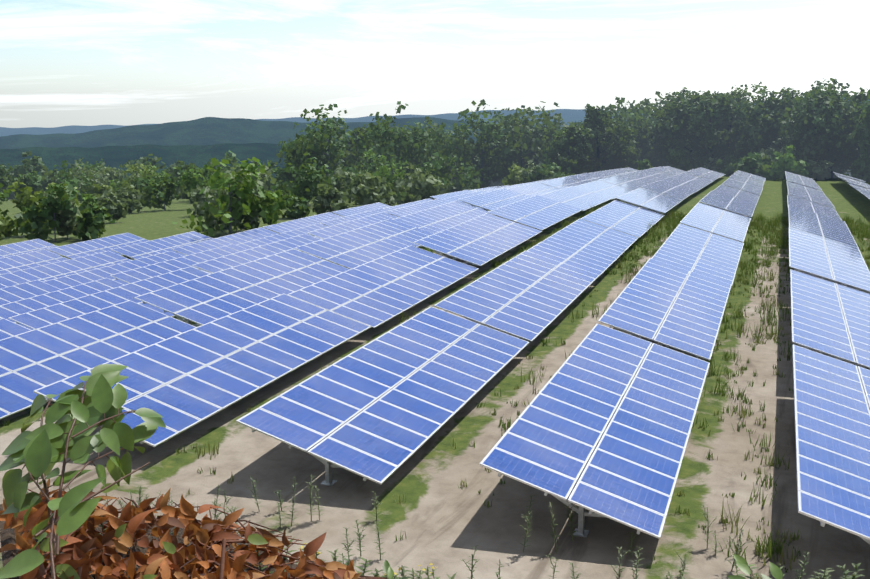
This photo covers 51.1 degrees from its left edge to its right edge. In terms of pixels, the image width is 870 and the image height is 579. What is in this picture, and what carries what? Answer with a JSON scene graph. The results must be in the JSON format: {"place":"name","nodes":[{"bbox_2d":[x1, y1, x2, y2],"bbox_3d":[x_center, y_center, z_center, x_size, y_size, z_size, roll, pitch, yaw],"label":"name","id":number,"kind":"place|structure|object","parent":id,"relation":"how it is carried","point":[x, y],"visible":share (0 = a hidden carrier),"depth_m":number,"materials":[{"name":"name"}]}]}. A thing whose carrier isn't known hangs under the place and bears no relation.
{"place":"outdoors","nodes":[
{"label":"outdoors","id":0,"kind":"place"},
{"bbox_2d":[0,143,294,192],"bbox_3d":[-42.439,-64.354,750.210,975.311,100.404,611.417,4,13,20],"label":"hill","id":1,"kind":"structure","parent":0,"point":[199,156],"depth_m":818.59,"materials":[{"name":"green plant"}]},
{"bbox_2d":[0,117,551,148],"bbox_3d":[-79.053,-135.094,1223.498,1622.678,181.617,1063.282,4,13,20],"label":"hill","id":2,"kind":"structure","parent":0,"point":[208,130],"depth_m":1348.91,"materials":[{"name":"green plant"}]},
{"bbox_2d":[0,174,869,578],"bbox_3d":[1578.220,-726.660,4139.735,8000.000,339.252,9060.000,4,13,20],"label":"ground","id":3,"kind":"structure","parent":0,"point":[442,520],"depth_m":22.53,"materials":[{"name":"beige soil"}]},
{"bbox_2d":[0,504,315,578],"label":"brush mound","id":4,"kind":"object","parent":3,"relation":"on","point":[7,536],"visible":0.1,"depth_m":5.31,"materials":[{"name":"brown plant"}]},
{"bbox_2d":[0,478,388,578],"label":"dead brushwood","id":5,"kind":"object","parent":4,"relation":"on","point":[206,536],"visible":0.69,"depth_m":5.00,"materials":[{"name":"brown plant"}]},
{"bbox_2d":[39,463,267,578],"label":"green leaves","id":6,"kind":"object","parent":5,"relation":"on","point":[170,548],"visible":0.83,"depth_m":4.82,"materials":[{"name":"green plant"}]},
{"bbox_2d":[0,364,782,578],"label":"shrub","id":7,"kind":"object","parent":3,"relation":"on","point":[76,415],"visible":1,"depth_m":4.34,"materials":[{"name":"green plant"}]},
{"bbox_2d":[27,474,809,578],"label":"weeds","id":8,"kind":"object","parent":3,"relation":"on","point":[683,564],"visible":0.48,"depth_m":18.73,"materials":[{"name":"green plant"}]},
{"bbox_2d":[0,78,869,242],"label":"trees","id":9,"kind":"object","parent":3,"relation":"on","point":[780,131],"depth_m":157.50,"materials":[{"name":"green plant"}]},
{"bbox_2d":[2,201,869,578],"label":"grass tufts","id":10,"kind":"object","parent":3,"relation":"on","point":[860,227],"visible":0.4,"depth_m":38.03,"materials":[{"name":"green plant"}]},
{"bbox_2d":[16,171,869,543],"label":"panel support posts","id":11,"kind":"object","parent":3,"relation":"on","point":[582,511],"visible":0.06,"depth_m":22.25,"materials":[{"name":"grey metal"}]},
{"bbox_2d":[0,166,869,539],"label":"solar panels","id":12,"kind":"object","parent":11,"relation":"on","point":[264,306],"visible":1,"depth_m":33.20,"materials":[{"name":"blue glass"}]},
{"bbox_2d":[98,515,864,578],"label":"weeds","id":13,"kind":"object","parent":3,"relation":"on","point":[824,576],"visible":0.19,"depth_m":5.89,"materials":[{"name":"green plant"}]},
{"bbox_2d":[0,99,869,136],"bbox_3d":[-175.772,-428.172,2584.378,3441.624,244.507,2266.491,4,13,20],"label":"hill","id":14,"kind":"structure","parent":0,"point":[572,115],"depth_m":2931.43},
{"bbox_2d":[0,0,869,127],"label":"sky","id":15,"kind":"structure","parent":0,"point":[63,62],"materials":[{"name":"white"}]}
]}

